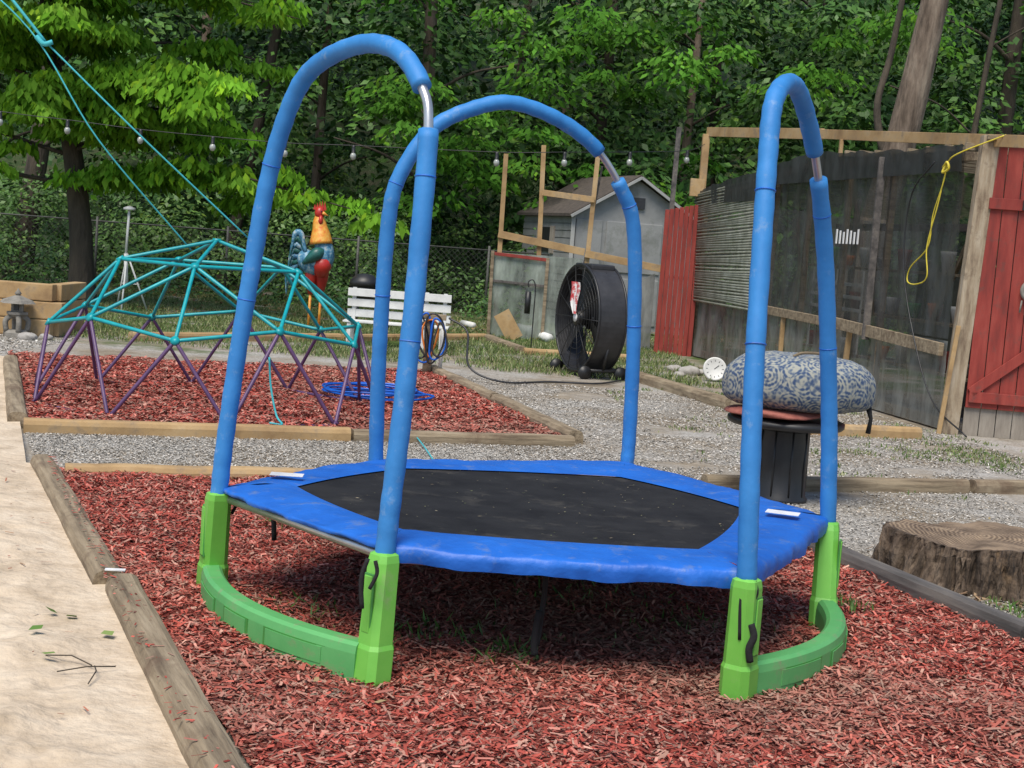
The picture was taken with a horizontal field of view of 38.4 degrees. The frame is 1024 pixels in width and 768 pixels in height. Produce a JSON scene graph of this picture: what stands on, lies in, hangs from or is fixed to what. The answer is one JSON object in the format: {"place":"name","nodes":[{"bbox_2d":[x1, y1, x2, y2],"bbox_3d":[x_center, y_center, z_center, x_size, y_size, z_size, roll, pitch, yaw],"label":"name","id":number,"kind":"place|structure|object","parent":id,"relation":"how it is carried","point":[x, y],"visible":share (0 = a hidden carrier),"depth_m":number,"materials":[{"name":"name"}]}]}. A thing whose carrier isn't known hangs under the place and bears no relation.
{"place":"outdoors","nodes":[
{"label":"outdoors","id":0,"kind":"place"},
{"bbox_2d":[0,266,1023,767],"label":"ground","id":1,"kind":"structure","parent":0,"point":[198,352],"depth_m":11.95,"materials":[{"name":"grey gravel"}]},
{"bbox_2d":[0,288,34,337],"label":"stone lantern","id":2,"kind":"object","parent":1,"relation":"on","point":[17,312],"visible":0.98,"depth_m":16.17,"materials":[{"name":"grey stone"}]},
{"bbox_2d":[0,280,85,336],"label":"raised garden bed","id":3,"kind":"object","parent":1,"relation":"on","point":[57,296],"visible":0.62,"depth_m":16.43,"materials":[{"name":"beige wood"}]},
{"bbox_2d":[0,355,188,767],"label":"sand pit","id":4,"kind":"object","parent":1,"relation":"on","point":[75,690],"visible":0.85,"depth_m":4.57,"materials":[{"name":"beige sand"}]},
{"bbox_2d":[116,206,146,311],"bbox_3d":[-5.680,-1.865,21.908,0.505,1.565,0.473,4,6,0],"label":"tripod sprinkler","id":5,"kind":"object","parent":1,"relation":"on","point":[125,268],"visible":0.76,"depth_m":21.93,"materials":[{"name":"white paint"}]},
{"bbox_2d":[0,0,409,303],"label":"beech tree","id":6,"kind":"object","parent":1,"relation":"on","point":[188,94],"visible":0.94,"depth_m":21.81,"materials":[{"name":"green plant"}]},
{"bbox_2d":[0,213,548,317],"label":"chain link fence","id":7,"kind":"object","parent":1,"relation":"on","point":[97,220],"visible":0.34,"depth_m":26.93,"materials":[{"name":"metal"}]},
{"bbox_2d":[8,350,560,434],"bbox_3d":[-2.104,0.064,12.528,4.282,0.106,5.107,3,6,-18],"label":"mulch bed","id":8,"kind":"object","parent":1,"relation":"on","point":[451,406],"visible":0.79,"depth_m":11.91,"materials":[{"name":"red wood"}]},
{"bbox_2d":[31,238,370,425],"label":"geodesic climbing dome","id":9,"kind":"structure","parent":8,"relation":"on","point":[275,268],"depth_m":11.14,"materials":[{"name":"purple paint"}]},
{"bbox_2d":[0,0,247,250],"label":"hanging rope","id":10,"kind":"object","parent":9,"relation":"attached to","point":[40,39],"visible":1,"depth_m":10.85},
{"bbox_2d":[322,382,434,401],"bbox_3d":[-1.161,0.066,12.649,0.993,0.098,0.807,4,6,0],"label":"garden hose","id":11,"kind":"object","parent":8,"relation":"on","point":[332,389],"visible":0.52,"depth_m":12.48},
{"bbox_2d":[3,355,583,446],"bbox_3d":[-2.010,0.060,12.481,4.369,0.138,5.068,2,6,-20],"label":"play bed edging","id":12,"kind":"object","parent":1,"relation":"on","point":[16,411],"visible":0.79,"depth_m":10.12,"materials":[{"name":"brown wood"}]},
{"bbox_2d":[285,201,334,324],"bbox_3d":[-2.886,-1.698,20.904,0.701,1.836,0.460,4,6,0],"label":"metal rooster statue","id":13,"kind":"object","parent":1,"relation":"on","point":[315,264],"visible":0.86,"depth_m":20.81,"materials":[{"name":"multicoloured metal"}]},
{"bbox_2d":[268,357,432,458],"bbox_3d":[-0.976,0.225,9.343,1.040,0.486,2.754,3,6,-12],"label":"ground rope","id":14,"kind":"object","parent":1,"relation":"on","point":[272,397],"visible":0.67,"depth_m":10.49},
{"bbox_2d":[17,332,704,375],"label":"garden rocks","id":15,"kind":"object","parent":1,"relation":"on","point":[690,370],"visible":0.54,"depth_m":17.86,"materials":[{"name":"grey stone"}]},
{"bbox_2d":[0,155,738,320],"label":"undergrowth shrubs","id":16,"kind":"object","parent":1,"relation":"on","point":[7,208],"visible":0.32,"depth_m":27.94,"materials":[{"name":"green plant"}]},
{"bbox_2d":[349,273,393,333],"bbox_3d":[-1.936,-1.058,20.004,0.600,0.882,0.457,4,6,0],"label":"charcoal grill","id":17,"kind":"object","parent":1,"relation":"on","point":[365,281],"visible":0.57,"depth_m":19.83,"materials":[{"name":"black metal"}]},
{"bbox_2d":[97,279,683,346],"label":"fallen leaves","id":18,"kind":"object","parent":1,"relation":"on","point":[194,299],"visible":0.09,"depth_m":25.27,"materials":[{"name":"plant"}]},
{"bbox_2d":[62,280,721,387],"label":"lawn grass","id":19,"kind":"structure","parent":1,"relation":"on","point":[135,321],"depth_m":19.52,"materials":[{"name":"green plant"}]},
{"bbox_2d":[343,287,451,349],"bbox_3d":[-1.472,-0.833,18.849,1.340,0.720,0.492,4,6,0],"label":"park bench","id":20,"kind":"object","parent":1,"relation":"on","point":[353,312],"visible":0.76,"depth_m":19.02,"materials":[{"name":"white paint"}]},
{"bbox_2d":[460,320,552,341],"bbox_3d":[0.155,-0.851,23.438,0.863,0.140,2.895,1,6,-30],"label":"garden light","id":21,"kind":"object","parent":1,"relation":"on","point":[542,335],"visible":0.53,"depth_m":22.31,"materials":[{"name":"white paint"}]},
{"bbox_2d":[494,309,521,339],"bbox_3d":[-0.055,-0.871,22.018,0.449,0.513,0.056,4,6,0],"label":"leaning board","id":22,"kind":"object","parent":1,"relation":"on","point":[507,323],"visible":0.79,"depth_m":22.00,"materials":[{"name":"beige wood"}]},
{"bbox_2d":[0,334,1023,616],"bbox_3d":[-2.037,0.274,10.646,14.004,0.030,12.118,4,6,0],"label":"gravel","id":23,"kind":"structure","parent":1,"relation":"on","point":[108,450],"depth_m":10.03,"materials":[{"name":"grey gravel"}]},
{"bbox_2d":[418,312,621,384],"bbox_3d":[0.209,-0.350,15.436,2.502,0.667,0.738,2,6,-22],"label":"garden hose","id":24,"kind":"object","parent":1,"relation":"on","point":[428,323],"visible":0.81,"depth_m":15.17,"materials":[{"name":"black plastic"}]},
{"bbox_2d":[128,332,921,439],"bbox_3d":[0.899,-0.102,16.430,8.778,0.138,6.148,9,7,40],"label":"lawn edging","id":25,"kind":"object","parent":1,"relation":"on","point":[723,401],"visible":0.44,"depth_m":15.60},
{"bbox_2d":[30,454,1023,767],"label":"landscape timber border","id":26,"kind":"object","parent":1,"relation":"on","point":[174,668],"visible":0.5,"depth_m":5.54,"materials":[{"name":"brown wood"}]},
{"bbox_2d":[524,279,535,346],"bbox_3d":[0.229,-0.942,19.991,0.135,0.971,0.076,6,6,18],"label":"shepherd hook","id":27,"kind":"object","parent":1,"relation":"on","point":[527,302],"visible":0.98,"depth_m":19.96,"materials":[{"name":"black metal"}]},
{"bbox_2d":[47,456,1023,767],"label":"mulch bed","id":28,"kind":"object","parent":1,"relation":"on","point":[907,682],"visible":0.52,"depth_m":4.98,"materials":[{"name":"red wood"}]},
{"bbox_2d":[247,516,289,530],"bbox_3d":[-1.119,0.652,6.979,0.304,0.074,0.272,1,6,-32],"label":"weed clump","id":29,"kind":"object","parent":28,"relation":"on","point":[267,521],"visible":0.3,"depth_m":6.95,"materials":[{"name":"green plant"}]},
{"bbox_2d":[255,588,349,621],"bbox_3d":[-0.799,0.821,5.481,0.411,0.074,0.428,8,7,33],"label":"weed clump","id":30,"kind":"object","parent":28,"relation":"on","point":[295,595],"visible":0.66,"depth_m":5.47,"materials":[{"name":"green plant"}]},
{"bbox_2d":[333,610,482,647],"bbox_3d":[-0.370,0.874,5.255,0.543,0.076,0.404,4,6,0],"label":"weed clump","id":31,"kind":"object","parent":28,"relation":"on","point":[435,626],"visible":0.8,"depth_m":5.29,"materials":[{"name":"green plant"}]},
{"bbox_2d":[460,625,559,678],"bbox_3d":[-0.011,0.916,5.104,0.427,0.073,0.380,9,8,43],"label":"weed clump","id":32,"kind":"object","parent":28,"relation":"on","point":[507,649],"visible":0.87,"depth_m":5.10,"materials":[{"name":"green plant"}]},
{"bbox_2d":[196,33,847,701],"bbox_3d":[0.114,-0.148,5.670,2.410,2.123,2.486,1,6,-31],"label":"trampoline","id":33,"kind":"object","parent":28,"relation":"on","point":[624,519],"visible":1,"depth_m":5.30,"materials":[{"name":"blue plastic"}]},
{"bbox_2d":[107,506,989,744],"bbox_3d":[0.322,0.881,5.965,5.366,0.041,5.600,4,6,0],"label":"leaf scatter","id":34,"kind":"object","parent":28,"relation":"on","point":[317,679],"visible":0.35,"depth_m":4.47,"materials":[{"name":"plant"}]},
{"bbox_2d":[463,610,661,648],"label":"weeds","id":35,"kind":"object","parent":28,"relation":"on","point":[544,638],"visible":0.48,"depth_m":5.42,"materials":[{"name":"green plant"}]},
{"bbox_2d":[495,575,674,617],"bbox_3d":[0.235,0.851,5.962,0.649,0.078,0.725,7,6,29],"label":"weed clump","id":36,"kind":"object","parent":28,"relation":"on","point":[555,589],"visible":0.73,"depth_m":6.02,"materials":[{"name":"green plant"}]},
{"bbox_2d":[837,593,874,612],"bbox_3d":[1.411,0.916,6.213,0.242,0.074,0.266,9,7,40],"label":"weed clump","id":37,"kind":"object","parent":28,"relation":"on","point":[852,605],"visible":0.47,"depth_m":6.19,"materials":[{"name":"green plant"}]},
{"bbox_2d":[486,127,681,348],"bbox_3d":[1.088,-2.306,22.344,2.648,3.363,0.850,5,6,12],"label":"garden pen fence","id":38,"kind":"object","parent":1,"relation":"on","point":[511,275],"visible":0.62,"depth_m":22.32,"materials":[{"name":"wood"}]},
{"bbox_2d":[549,263,626,380],"bbox_3d":[0.907,-0.725,16.688,0.595,1.274,1.228,2,6,-22],"label":"barrel fan","id":39,"kind":"object","parent":1,"relation":"on","point":[592,298],"visible":0.99,"depth_m":16.43},
{"bbox_2d":[517,175,693,334],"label":"storage shed","id":40,"kind":"structure","parent":1,"relation":"on","point":[566,221],"depth_m":26.26,"materials":[{"name":"grey wood"}]},
{"bbox_2d":[541,227,549,251],"bbox_3d":[0.614,-2.672,27.105,0.020,0.450,0.500,2,6,-19],"label":"window","id":41,"kind":"structure","parent":40,"relation":"in","point":[545,230],"depth_m":27.07,"materials":[{"name":"black glass"}]},
{"bbox_2d":[654,205,703,356],"bbox_3d":[2.398,-1.506,21.158,0.543,2.192,0.036,5,6,7],"label":"red fence panel","id":42,"kind":"object","parent":1,"relation":"on","point":[677,284],"visible":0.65,"depth_m":21.15,"materials":[{"name":"paint"}]},
{"bbox_2d":[703,357,725,380],"bbox_3d":[2.380,-0.176,17.238,0.280,0.275,0.073,4,6,0],"label":"round wall clock","id":43,"kind":"object","parent":1,"relation":"on","point":[714,367],"visible":0.92,"depth_m":17.23,"materials":[{"name":"white paint"}]},
{"bbox_2d":[724,404,844,504],"bbox_3d":[1.643,0.423,9.002,0.750,0.581,0.746,4,6,0],"label":"pedestal table","id":44,"kind":"object","parent":1,"relation":"on","point":[785,440],"visible":0.74,"depth_m":8.88,"materials":[{"name":"black plastic"}]},
{"bbox_2d":[722,351,875,433],"bbox_3d":[1.747,0.024,8.962,0.927,0.478,0.725,4,6,0],"label":"floor cushion","id":45,"kind":"object","parent":44,"relation":"on","point":[791,381],"visible":0.76,"depth_m":8.67,"materials":[{"name":"blue fabric"}]},
{"bbox_2d":[607,386,1023,503],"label":"grass tufts","id":46,"kind":"object","parent":1,"relation":"on","point":[985,453],"visible":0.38,"depth_m":11.90,"materials":[{"name":"green plant"}]},
{"bbox_2d":[686,127,1023,439],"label":"fence","id":47,"kind":"object","parent":1,"relation":"on","point":[965,298],"visible":0.73,"depth_m":14.82,"materials":[{"name":"black"}]},
{"bbox_2d":[0,111,704,166],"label":"string lights","id":48,"kind":"object","parent":47,"relation":"attached to","point":[212,147],"visible":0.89,"depth_m":17.81,"materials":[{"name":"white plastic"}]},
{"bbox_2d":[903,134,1005,436],"bbox_3d":[3.971,-0.946,13.731,0.190,2.712,1.441,2,6,-20],"label":"yellow cord","id":49,"kind":"object","parent":47,"relation":"hanging from","point":[946,164],"visible":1,"depth_m":13.84,"materials":[{"name":"fabric"}]},
{"bbox_2d":[873,0,948,150],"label":"leaning tree","id":50,"kind":"object","parent":1,"relation":"on","point":[908,112],"visible":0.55,"depth_m":23.42,"materials":[{"name":"brown plant"}]},
{"bbox_2d":[807,543,1023,641],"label":"dark timber edging","id":51,"kind":"object","parent":1,"relation":"on","point":[1012,626],"visible":0.3,"depth_m":6.38,"materials":[{"name":"grey wood"}]},
{"bbox_2d":[867,519,1023,611],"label":"tree stump","id":52,"kind":"object","parent":1,"relation":"on","point":[978,559],"visible":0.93,"depth_m":6.78,"materials":[{"name":"brown wood"}]},
{"bbox_2d":[977,595,1023,617],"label":"edge grass","id":53,"kind":"structure","parent":1,"relation":"on","point":[1004,607],"depth_m":6.54,"materials":[{"name":"green plant"}]},
{"bbox_2d":[996,598,1023,617],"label":"weed clump","id":54,"kind":"object","parent":1,"relation":"on","point":[1014,607],"visible":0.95,"depth_m":6.35,"materials":[{"name":"green plant"}]},
{"bbox_2d":[0,0,1023,298],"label":"wooded hillside","id":55,"kind":"structure","parent":0,"point":[366,168],"depth_m":44.84,"materials":[{"name":"green plant"}]},
{"bbox_2d":[0,0,1023,304],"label":"woodland trees","id":56,"kind":"object","parent":55,"relation":"on","point":[814,42],"visible":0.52,"depth_m":30.64,"materials":[{"name":"green plant"}]}
]}

